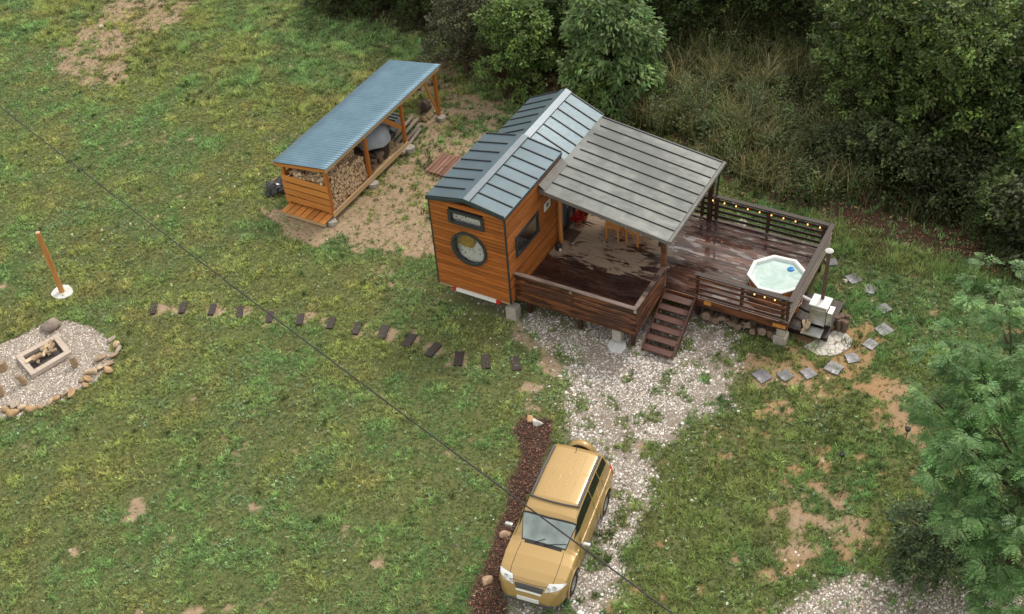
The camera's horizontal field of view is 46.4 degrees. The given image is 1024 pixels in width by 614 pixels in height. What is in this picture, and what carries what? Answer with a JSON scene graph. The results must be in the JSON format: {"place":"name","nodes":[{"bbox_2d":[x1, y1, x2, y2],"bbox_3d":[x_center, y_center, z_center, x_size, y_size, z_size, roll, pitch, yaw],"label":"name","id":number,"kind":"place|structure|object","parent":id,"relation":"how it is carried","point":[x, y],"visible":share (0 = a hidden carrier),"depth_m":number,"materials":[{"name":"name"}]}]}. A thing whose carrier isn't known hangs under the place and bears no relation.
{"place":"outdoors","nodes":[
{"label":"outdoors","id":0,"kind":"place"},
{"bbox_2d":[0,321,112,416],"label":"fire pit gravel","id":1,"kind":"structure","parent":0,"point":[53,373],"depth_m":35.62,"materials":[{"name":"gravel"}]},
{"bbox_2d":[15,334,72,377],"bbox_3d":[-14.044,1.462,35.938,1.407,0.140,1.148,-33,49,-29],"label":"fire pit","id":2,"kind":"object","parent":1,"relation":"on","point":[33,368],"visible":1,"depth_m":35.88,"materials":[{"name":"beige stone"}]},
{"bbox_2d":[68,355,78,367],"bbox_3d":[-13.046,1.611,35.523,0.215,0.372,0.210,15,48,25],"label":"stump seat","id":3,"kind":"object","parent":1,"relation":"on","point":[72,359],"visible":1,"depth_m":35.44,"materials":[{"name":"brown wood"}]},
{"bbox_2d":[0,107,673,613],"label":"power cable","id":4,"kind":"object","parent":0,"point":[364,385],"visible":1,"depth_m":24.19,"materials":[{"name":"rubber"}]},
{"bbox_2d":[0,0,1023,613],"bbox_3d":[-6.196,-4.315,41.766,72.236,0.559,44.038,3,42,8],"label":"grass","id":5,"kind":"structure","parent":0,"point":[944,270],"depth_m":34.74,"materials":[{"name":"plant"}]},
{"bbox_2d":[0,0,1023,613],"bbox_3d":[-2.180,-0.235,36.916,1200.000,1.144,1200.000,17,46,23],"label":"ground","id":6,"kind":"structure","parent":0,"point":[400,232],"depth_m":33.74,"materials":[{"name":"plant"}]},
{"bbox_2d":[0,358,7,371],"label":"stump seat","id":7,"kind":"object","parent":6,"relation":"on","point":[3,366],"visible":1,"depth_m":35.55,"materials":[{"name":"brown wood"}]},
{"bbox_2d":[5,409,19,416],"bbox_3d":[-14.331,3.020,34.201,0.359,0.186,0.329,10,43,16],"label":"border stone","id":8,"kind":"object","parent":6,"relation":"on","point":[11,412],"visible":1,"depth_m":34.13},
{"bbox_2d":[14,373,27,384],"bbox_3d":[-14.423,2.121,35.100,0.205,0.352,0.200,5,54,33],"label":"stump seat","id":9,"kind":"object","parent":6,"relation":"on","point":[20,378],"visible":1,"depth_m":35.03,"materials":[{"name":"brown wood"}]},
{"bbox_2d":[39,317,61,331],"bbox_3d":[-14.286,0.503,36.917,0.490,0.332,0.610,23,48,28],"label":"stone","id":10,"kind":"object","parent":6,"relation":"on","point":[52,324],"visible":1,"depth_m":36.80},
{"bbox_2d":[35,231,73,299],"bbox_3d":[-14.439,-1.361,37.460,0.731,2.462,0.664,17,46,23],"label":"wooden pole","id":11,"kind":"object","parent":6,"relation":"on","point":[59,290],"visible":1,"depth_m":37.81,"materials":[{"name":"wood"}]},
{"bbox_2d":[42,164,272,236],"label":"string lights","id":12,"kind":"object","parent":11,"relation":"hanging from","point":[130,223],"visible":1,"depth_m":38.55},
{"bbox_2d":[84,368,96,374],"bbox_3d":[-12.452,1.908,35.319,0.416,0.168,0.162,-5,41,0],"label":"border stone","id":13,"kind":"object","parent":6,"relation":"on","point":[91,371],"visible":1,"depth_m":35.26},
{"bbox_2d":[46,0,197,85],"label":"dry brush litter","id":14,"kind":"object","parent":6,"relation":"on","point":[165,23],"visible":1,"depth_m":51.03,"materials":[{"name":"plant"}]},
{"bbox_2d":[149,303,157,314],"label":"stepping plank","id":15,"kind":"object","parent":6,"relation":"on","point":[152,311],"visible":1,"depth_m":37.32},
{"bbox_2d":[178,302,187,313],"bbox_3d":[-10.268,0.026,37.289,0.200,0.060,0.500,-3,41,2],"label":"stepping plank","id":16,"kind":"object","parent":6,"relation":"on","point":[181,309],"visible":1,"depth_m":37.23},
{"bbox_2d":[207,304,216,315],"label":"stepping plank","id":17,"kind":"object","parent":6,"relation":"on","point":[212,309],"visible":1,"depth_m":37.09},
{"bbox_2d":[265,175,289,196],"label":"plastic sheet","id":18,"kind":"object","parent":6,"relation":"on","point":[274,186],"visible":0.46,"depth_m":41.52,"materials":[{"name":"plastic"}]},
{"bbox_2d":[296,313,304,324],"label":"stepping plank","id":19,"kind":"object","parent":6,"relation":"on","point":[300,319],"visible":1,"depth_m":36.51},
{"bbox_2d":[326,317,335,328],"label":"stepping plank","id":20,"kind":"object","parent":6,"relation":"on","point":[331,322],"visible":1,"depth_m":36.28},
{"bbox_2d":[299,0,374,21],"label":"leafy bush","id":21,"kind":"object","parent":6,"relation":"on","point":[343,4],"visible":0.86,"depth_m":51.09,"materials":[{"name":"green plant"}]},
{"bbox_2d":[272,60,440,226],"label":"firewood shed","id":22,"kind":"structure","parent":6,"relation":"on","point":[334,136],"depth_m":40.94,"materials":[{"name":"metal"}]},
{"bbox_2d":[293,150,353,203],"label":"firewood stack","id":23,"kind":"object","parent":22,"relation":"on","point":[346,158],"visible":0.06,"depth_m":40.42,"materials":[{"name":"brown wood"}]},
{"bbox_2d":[359,124,390,159],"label":"wheelbarrow","id":24,"kind":"object","parent":22,"relation":"on","point":[378,137],"visible":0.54,"depth_m":41.85,"materials":[{"name":"black metal"}]},
{"bbox_2d":[351,322,361,334],"bbox_3d":[-4.690,0.655,36.060,0.200,0.060,0.500,3,42,9],"label":"stepping plank","id":25,"kind":"object","parent":6,"relation":"on","point":[356,328],"visible":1,"depth_m":36.02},
{"bbox_2d":[348,0,388,18],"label":"leafy tree","id":26,"kind":"object","parent":6,"relation":"on","point":[373,5],"visible":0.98,"depth_m":50.46,"materials":[{"name":"green plant"}]},
{"bbox_2d":[377,325,389,339],"bbox_3d":[-3.862,0.757,35.868,0.260,0.060,0.580,5,42,10],"label":"stepping plank","id":27,"kind":"object","parent":6,"relation":"on","point":[383,331],"visible":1,"depth_m":35.84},
{"bbox_2d":[380,113,400,131],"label":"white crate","id":28,"kind":"object","parent":6,"relation":"on","point":[390,127],"visible":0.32,"depth_m":44.23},
{"bbox_2d":[390,115,413,140],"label":"weathered pole","id":29,"kind":"object","parent":6,"relation":"on","point":[399,131],"visible":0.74,"depth_m":44.00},
{"bbox_2d":[395,118,417,142],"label":"weathered pole","id":30,"kind":"object","parent":6,"relation":"on","point":[408,129],"visible":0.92,"depth_m":44.02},
{"bbox_2d":[401,333,416,347],"bbox_3d":[-3.054,0.994,35.522,0.260,0.060,0.580,12,44,18],"label":"stepping plank","id":31,"kind":"object","parent":6,"relation":"on","point":[410,339],"visible":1,"depth_m":35.48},
{"bbox_2d":[406,144,414,154],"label":"concrete footing","id":32,"kind":"object","parent":6,"relation":"on","point":[410,149],"visible":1,"depth_m":42.96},
{"bbox_2d":[386,0,436,26],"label":"leafy tree","id":33,"kind":"object","parent":6,"relation":"on","point":[402,6],"visible":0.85,"depth_m":49.47,"materials":[{"name":"green plant"}]},
{"bbox_2d":[401,128,421,154],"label":"weathered pole","id":34,"kind":"object","parent":6,"relation":"on","point":[414,136],"visible":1,"depth_m":43.40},
{"bbox_2d":[401,122,421,143],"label":"weathered pole","id":35,"kind":"object","parent":6,"relation":"on","point":[412,133],"visible":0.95,"depth_m":43.76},
{"bbox_2d":[420,99,430,112],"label":"stone","id":36,"kind":"object","parent":6,"relation":"on","point":[425,105],"visible":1,"depth_m":44.94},
{"bbox_2d":[424,342,441,357],"bbox_3d":[-2.320,1.265,35.137,0.260,0.060,0.580,18,46,23],"label":"stepping plank","id":37,"kind":"object","parent":6,"relation":"on","point":[433,349],"visible":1,"depth_m":35.11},
{"bbox_2d":[425,152,460,175],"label":"board pallet","id":38,"kind":"object","parent":6,"relation":"on","point":[441,161],"visible":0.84,"depth_m":42.22,"materials":[{"name":"wood"}]},
{"bbox_2d":[421,0,485,24],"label":"leafy tree","id":39,"kind":"object","parent":6,"relation":"on","point":[428,4],"visible":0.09,"depth_m":48.38,"materials":[{"name":"green plant"}]},
{"bbox_2d":[453,351,463,365],"bbox_3d":[-1.548,1.506,34.790,0.260,0.060,0.580,1,41,6],"label":"stepping plank","id":40,"kind":"object","parent":6,"relation":"on","point":[458,357],"visible":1,"depth_m":34.76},
{"bbox_2d":[416,0,502,71],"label":"leafy bush","id":41,"kind":"object","parent":6,"relation":"on","point":[464,26],"visible":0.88,"depth_m":45.59,"materials":[{"name":"green plant"}]},
{"bbox_2d":[481,354,490,368],"bbox_3d":[-0.762,1.581,34.636,0.260,0.060,0.580,-6,41,-2],"label":"stepping plank","id":42,"kind":"object","parent":6,"relation":"on","point":[485,364],"visible":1,"depth_m":34.59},
{"bbox_2d":[482,575,493,585],"bbox_3d":[-0.600,6.597,28.845,0.293,0.182,0.234,-18,43,-15],"label":"stone","id":43,"kind":"object","parent":6,"relation":"on","point":[487,579],"visible":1,"depth_m":28.79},
{"bbox_2d":[466,416,555,613],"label":"bark mulch","id":44,"kind":"object","parent":6,"relation":"on","point":[515,509],"visible":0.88,"depth_m":30.57,"materials":[{"name":"wood"}]},
{"bbox_2d":[0,0,1023,613],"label":"lawn weeds","id":45,"kind":"object","parent":6,"relation":"on","point":[824,430],"visible":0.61,"depth_m":34.25,"materials":[{"name":"green plant"}]},
{"bbox_2d":[505,302,520,321],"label":"concrete block","id":46,"kind":"structure","parent":6,"relation":"on","point":[513,311],"depth_m":35.77,"materials":[{"name":"concrete"}]},
{"bbox_2d":[425,88,603,304],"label":"tiny house","id":47,"kind":"structure","parent":6,"relation":"on","point":[490,181],"depth_m":35.25,"materials":[{"name":"wood"}]},
{"bbox_2d":[447,208,483,231],"bbox_3d":[-1.318,-2.484,34.151,1.180,0.470,0.080,17,46,23],"label":"strip window","id":48,"kind":"structure","parent":47,"relation":"in","point":[449,211],"depth_m":34.12,"materials":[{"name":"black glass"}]},
{"bbox_2d":[453,213,479,226],"bbox_3d":[-1.237,-2.475,34.292,1.056,0.380,0.027,17,46,23],"label":"curtain","id":49,"kind":"object","parent":47,"relation":"hanging from","point":[464,219],"visible":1,"depth_m":34.31,"materials":[{"name":"fabric"}]},
{"bbox_2d":[451,232,486,266],"bbox_3d":[-1.242,-1.700,34.853,1.200,1.200,0.110,17,46,23],"label":"round window","id":50,"kind":"structure","parent":47,"relation":"in","point":[456,252],"depth_m":34.94,"materials":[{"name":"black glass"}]},
{"bbox_2d":[455,236,528,261],"bbox_3d":[-0.712,-1.451,36.167,2.300,1.050,1.700,17,46,23],"label":"bed","id":51,"kind":"object","parent":47,"relation":"in","point":[521,241],"visible":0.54,"depth_m":35.87,"materials":[{"name":"fabric"}]},
{"bbox_2d":[457,235,481,261],"bbox_3d":[-1.068,-1.905,35.085,1.240,1.200,0.180,17,22,23],"label":"quilt","id":52,"kind":"object","parent":51,"relation":"on","point":[465,252],"visible":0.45,"depth_m":35.24,"materials":[{"name":"fabric"}]},
{"bbox_2d":[459,235,474,248],"bbox_3d":[-1.300,-1.968,34.981,0.480,0.440,0.120,23,27,12],"label":"cushion","id":53,"kind":"object","parent":52,"relation":"on","point":[466,241],"visible":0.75,"depth_m":34.95,"materials":[{"name":"yellow fabric"}]},
{"bbox_2d":[472,248,483,261],"bbox_3d":[-0.944,-1.564,35.065,0.600,0.480,0.140,22,20,27],"label":"pillow","id":54,"kind":"object","parent":52,"relation":"on","point":[478,254],"visible":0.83,"depth_m":35.02,"materials":[{"name":"fabric"}]},
{"bbox_2d":[515,211,539,257],"bbox_3d":[0.442,-2.134,35.091,0.060,0.750,1.440,17,46,23],"label":"side window","id":55,"kind":"structure","parent":47,"relation":"in","point":[536,214],"depth_m":35.11,"materials":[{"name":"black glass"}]},
{"bbox_2d":[562,205,575,233],"bbox_3d":[1.739,-3.329,37.107,0.090,2.090,1.040,17,46,23],"label":"glass door","id":56,"kind":"structure","parent":47,"relation":"in","point":[574,209],"depth_m":37.62,"materials":[{"name":"black"}]},
{"bbox_2d":[538,116,726,288],"bbox_3d":[3.719,-2.978,36.372,4.185,3.428,4.320,17,46,23],"label":"porch canopy","id":57,"kind":"object","parent":47,"relation":"attached to","point":[651,186],"visible":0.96,"depth_m":35.42,"materials":[{"name":"metal"}]},
{"bbox_2d":[510,355,520,370],"bbox_3d":[0.109,1.629,34.502,0.260,0.060,0.580,-7,41,-3],"label":"stepping plank","id":58,"kind":"object","parent":6,"relation":"on","point":[516,359],"visible":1,"depth_m":34.46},
{"bbox_2d":[469,0,562,102],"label":"leafy bush","id":59,"kind":"object","parent":6,"relation":"on","point":[505,23],"visible":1,"depth_m":44.07,"materials":[{"name":"green plant"}]},
{"bbox_2d":[64,0,1019,612],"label":"loose stones","id":60,"kind":"object","parent":6,"relation":"on","point":[518,336],"visible":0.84,"depth_m":35.06,"materials":[{"name":"stone"}]},
{"bbox_2d":[510,0,590,74],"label":"leafy tree","id":61,"kind":"object","parent":6,"relation":"on","point":[557,8],"visible":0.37,"depth_m":45.26,"materials":[{"name":"green plant"}]},
{"bbox_2d":[560,50,618,111],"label":"leafy bush","id":62,"kind":"object","parent":6,"relation":"on","point":[580,92],"visible":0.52,"depth_m":42.73,"materials":[{"name":"green plant"}]},
{"bbox_2d":[555,0,670,120],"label":"leafy tree","id":63,"kind":"object","parent":6,"relation":"on","point":[598,29],"visible":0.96,"depth_m":41.83,"materials":[{"name":"green plant"}]},
{"bbox_2d":[615,53,668,115],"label":"leafy bush","id":64,"kind":"object","parent":6,"relation":"on","point":[660,65],"visible":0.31,"depth_m":43.08,"materials":[{"name":"green plant"}]},
{"bbox_2d":[624,0,723,41],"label":"leafy tree","id":65,"kind":"object","parent":6,"relation":"on","point":[673,13],"visible":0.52,"depth_m":46.08,"materials":[{"name":"green plant"}]},
{"bbox_2d":[513,192,835,345],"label":"wooden deck","id":66,"kind":"structure","parent":6,"relation":"on","point":[591,273],"depth_m":35.89,"materials":[{"name":"wood"}]},
{"bbox_2d":[563,228,580,241],"bbox_3d":[1.856,-2.253,37.468,0.420,0.018,0.580,17,46,23],"label":"doormat","id":67,"kind":"object","parent":66,"relation":"on","point":[570,235],"visible":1,"depth_m":37.46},
{"bbox_2d":[570,211,583,227],"bbox_3d":[2.038,-2.761,37.627,0.500,0.556,0.509,0,41,6],"label":"flower pot","id":68,"kind":"object","parent":66,"relation":"on","point":[577,218],"visible":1,"depth_m":37.53,"materials":[{"name":"ceramic"}]},
{"bbox_2d":[605,220,623,241],"bbox_3d":[3.186,-2.525,36.990,0.470,0.900,0.420,17,46,23],"label":"wooden chair","id":69,"kind":"object","parent":66,"relation":"on","point":[610,225],"visible":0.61,"depth_m":36.92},
{"bbox_2d":[625,228,644,246],"bbox_3d":[3.792,-2.366,36.752,0.470,0.900,0.420,24,49,29],"label":"wooden chair","id":70,"kind":"object","parent":66,"relation":"on","point":[633,234],"visible":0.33,"depth_m":36.74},
{"bbox_2d":[707,196,820,227],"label":"string lights","id":71,"kind":"object","parent":66,"relation":"attached to","point":[765,211],"visible":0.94,"depth_m":36.43,"materials":[{"name":"black"}]},
{"bbox_2d":[747,255,804,313],"bbox_3d":[7.773,-0.592,35.148,1.643,1.020,1.643,15,45,21],"label":"hot tub","id":72,"kind":"object","parent":66,"relation":"on","point":[772,273],"visible":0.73,"depth_m":34.91,"materials":[{"name":"plastic"}]},
{"bbox_2d":[377,0,1023,246],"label":"edge grass","id":73,"kind":"structure","parent":6,"relation":"on","point":[555,83],"depth_m":39.74,"materials":[{"name":"plant"}]},
{"bbox_2d":[382,0,1022,250],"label":"undergrowth","id":74,"kind":"object","parent":6,"relation":"on","point":[805,108],"visible":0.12,"depth_m":43.52,"materials":[{"name":"green plant"}]},
{"bbox_2d":[702,308,714,319],"bbox_3d":[5.794,0.197,35.262,0.279,0.263,0.465,33,30,16],"label":"rough log","id":75,"kind":"object","parent":6,"relation":"on","point":[707,313],"visible":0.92,"depth_m":35.10,"materials":[{"name":"brown wood"}]},
{"bbox_2d":[676,0,773,37],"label":"leafy tree","id":76,"kind":"object","parent":6,"relation":"on","point":[725,6],"visible":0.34,"depth_m":47.19,"materials":[{"name":"green plant"}]},
{"bbox_2d":[612,1,880,208],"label":"tall reeds","id":77,"kind":"object","parent":6,"relation":"on","point":[710,64],"visible":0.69,"depth_m":42.99,"materials":[{"name":"green plant"}]},
{"bbox_2d":[610,0,897,212],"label":"nettle undergrowth","id":78,"kind":"object","parent":6,"relation":"on","point":[780,106],"visible":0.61,"depth_m":42.09,"materials":[{"name":"green plant"}]},
{"bbox_2d":[751,369,771,383],"bbox_3d":[7.010,1.938,33.512,0.412,0.050,0.440,-24,47,-18],"label":"slate paver","id":79,"kind":"object","parent":6,"relation":"on","point":[761,376],"visible":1,"depth_m":33.48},
{"bbox_2d":[758,325,769,335],"bbox_3d":[7.302,0.665,34.587,0.254,0.239,0.422,47,30,11],"label":"rough log","id":80,"kind":"object","parent":6,"relation":"on","point":[762,330],"visible":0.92,"depth_m":34.43,"materials":[{"name":"brown wood"}]},
{"bbox_2d":[773,329,788,345],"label":"concrete pier","id":81,"kind":"structure","parent":6,"relation":"on","point":[780,337],"depth_m":34.28,"materials":[{"name":"concrete"}]},
{"bbox_2d":[733,0,834,58],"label":"leafy tree","id":82,"kind":"object","parent":6,"relation":"on","point":[791,6],"visible":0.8,"depth_m":46.20,"materials":[{"name":"green plant"}]},
{"bbox_2d":[776,369,793,381],"bbox_3d":[7.656,1.917,33.484,0.362,0.050,0.377,-24,45,-21],"label":"slate paver","id":83,"kind":"object","parent":6,"relation":"on","point":[783,374],"visible":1,"depth_m":33.46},
{"bbox_2d":[585,99,1021,293],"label":"leaf litter","id":84,"kind":"object","parent":6,"relation":"on","point":[866,220],"visible":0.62,"depth_m":37.90,"materials":[{"name":"plant"}]},
{"bbox_2d":[799,367,816,379],"bbox_3d":[8.305,1.860,33.482,0.371,0.050,0.365,-19,44,-18],"label":"slate paver","id":85,"kind":"object","parent":6,"relation":"on","point":[808,373],"visible":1,"depth_m":33.45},
{"bbox_2d":[788,292,843,341],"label":"stove platform","id":86,"kind":"structure","parent":6,"relation":"on","point":[796,324],"depth_m":34.78,"materials":[{"name":"stone"}]},
{"bbox_2d":[799,248,835,338],"bbox_3d":[8.586,-0.450,33.679,1.057,2.660,0.900,17,46,23],"label":"hot tub stove","id":87,"kind":"object","parent":86,"relation":"on","point":[821,311],"visible":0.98,"depth_m":34.11,"materials":[{"name":"metal"}]},
{"bbox_2d":[804,330,851,356],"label":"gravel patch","id":88,"kind":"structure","parent":6,"relation":"on","point":[838,349],"depth_m":34.24,"materials":[{"name":"gravel"}]},
{"bbox_2d":[823,360,843,375],"bbox_3d":[9.045,1.717,33.568,0.439,0.050,0.424,29,52,30],"label":"slate paver","id":89,"kind":"object","parent":6,"relation":"on","point":[830,369],"visible":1,"depth_m":33.53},
{"bbox_2d":[834,313,849,332],"bbox_3d":[9.559,0.460,34.623,0.437,0.472,0.420,17,46,23],"label":"log bundle","id":90,"kind":"object","parent":6,"relation":"on","point":[841,323],"visible":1,"depth_m":34.51,"materials":[{"name":"brown wood"}]},
{"bbox_2d":[808,116,882,181],"bbox_3d":[11.118,-5.307,40.259,2.460,2.233,2.708,30,52,33],"label":"leafy bush","id":91,"kind":"object","parent":6,"relation":"on","point":[836,136],"visible":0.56,"depth_m":39.78,"materials":[{"name":"green plant"}]},
{"bbox_2d":[844,353,859,363],"bbox_3d":[9.626,1.448,33.829,0.375,0.050,0.370,-9,42,-7],"label":"slate paver","id":92,"kind":"object","parent":6,"relation":"on","point":[851,358],"visible":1,"depth_m":33.79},
{"bbox_2d":[845,273,861,284],"bbox_3d":[10.399,-0.862,36.385,0.406,0.050,0.435,-16,43,-15],"label":"slate paver","id":93,"kind":"object","parent":6,"relation":"on","point":[850,278],"visible":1,"depth_m":36.35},
{"bbox_2d":[805,0,928,96],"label":"leafy tree","id":94,"kind":"object","parent":6,"relation":"on","point":[825,29],"visible":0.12,"depth_m":43.40,"materials":[{"name":"green plant"}]},
{"bbox_2d":[862,338,878,350],"bbox_3d":[10.262,1.070,34.190,0.374,0.050,0.346,-33,50,-27],"label":"slate paver","id":95,"kind":"object","parent":6,"relation":"on","point":[871,346],"visible":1,"depth_m":34.16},
{"bbox_2d":[825,103,923,199],"bbox_3d":[12.242,-5.274,39.661,3.724,3.070,3.382,13,44,20],"label":"leafy bush","id":96,"kind":"object","parent":6,"relation":"on","point":[876,129],"visible":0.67,"depth_m":39.02,"materials":[{"name":"green plant"}]},
{"bbox_2d":[874,323,893,335],"bbox_3d":[10.765,0.663,34.608,0.435,0.050,0.422,-23,45,-19],"label":"slate paver","id":97,"kind":"object","parent":6,"relation":"on","point":[887,328],"visible":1,"depth_m":34.59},
{"bbox_2d":[809,0,969,137],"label":"leafy tree","id":98,"kind":"object","parent":6,"relation":"on","point":[871,32],"visible":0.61,"depth_m":39.63,"materials":[{"name":"green plant"}]},
{"bbox_2d":[877,120,966,218],"bbox_3d":[13.408,-4.611,38.796,3.382,3.070,3.724,-25,45,-22],"label":"leafy bush","id":99,"kind":"object","parent":6,"relation":"on","point":[928,155],"visible":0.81,"depth_m":37.95,"materials":[{"name":"green plant"}]},
{"bbox_2d":[874,0,1023,194],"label":"leafy tree","id":100,"kind":"object","parent":6,"relation":"on","point":[988,37],"visible":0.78,"depth_m":37.05,"materials":[{"name":"green plant"}]},
{"bbox_2d":[883,486,1022,603],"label":"leafy bush","id":101,"kind":"object","parent":6,"relation":"on","point":[932,551],"visible":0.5,"depth_m":27.40,"materials":[{"name":"green plant"}]},
{"bbox_2d":[901,252,1023,613],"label":"leafy tree","id":102,"kind":"object","parent":6,"relation":"on","point":[995,404],"visible":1,"depth_m":24.86,"materials":[{"name":"green plant"}]},
{"bbox_2d":[918,124,1019,227],"bbox_3d":[14.786,-3.962,37.928,3.724,3.070,3.382,14,44,20],"label":"leafy bush","id":103,"kind":"object","parent":6,"relation":"on","point":[973,174],"visible":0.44,"depth_m":37.54,"materials":[{"name":"green plant"}]},
{"bbox_2d":[943,53,1023,181],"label":"leafy tree","id":104,"kind":"object","parent":6,"relation":"on","point":[1003,116],"visible":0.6,"depth_m":36.87,"materials":[{"name":"green plant"}]},
{"bbox_2d":[959,152,1023,264],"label":"leafy tree","id":105,"kind":"object","parent":6,"relation":"on","point":[981,196],"visible":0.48,"depth_m":36.28,"materials":[{"name":"green plant"}]},
{"bbox_2d":[976,166,1023,277],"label":"leafy bush","id":106,"kind":"object","parent":6,"relation":"on","point":[1007,246],"visible":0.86,"depth_m":35.39,"materials":[{"name":"green plant"}]},
{"bbox_2d":[984,107,1023,209],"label":"leafy tree","id":107,"kind":"object","parent":6,"relation":"on","point":[1016,138],"visible":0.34,"depth_m":36.23,"materials":[{"name":"green plant"}]},
{"bbox_2d":[422,279,776,613],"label":"driveway gravel","id":108,"kind":"structure","parent":0,"point":[615,377],"depth_m":33.28,"materials":[{"name":"gravel"}]},
{"bbox_2d":[499,440,612,609],"bbox_3d":[1.121,5.074,29.087,2.160,1.874,4.445,12,44,18],"label":"parked car","id":109,"kind":"object","parent":108,"relation":"on","point":[542,560],"visible":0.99,"depth_m":28.36,"materials":[{"name":"gold metal"}]},
{"bbox_2d":[608,329,625,353],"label":"concrete pier","id":110,"kind":"structure","parent":108,"relation":"on","point":[617,343],"depth_m":34.71,"materials":[{"name":"concrete"}]},
{"bbox_2d":[641,288,696,359],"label":"wooden stairs","id":111,"kind":"structure","parent":108,"relation":"on","point":[658,315],"depth_m":34.65,"materials":[{"name":"wood"}]},
{"bbox_2d":[697,532,1023,613],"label":"track gravel","id":112,"kind":"structure","parent":0,"point":[942,590],"depth_m":27.87,"materials":[{"name":"gravel"}]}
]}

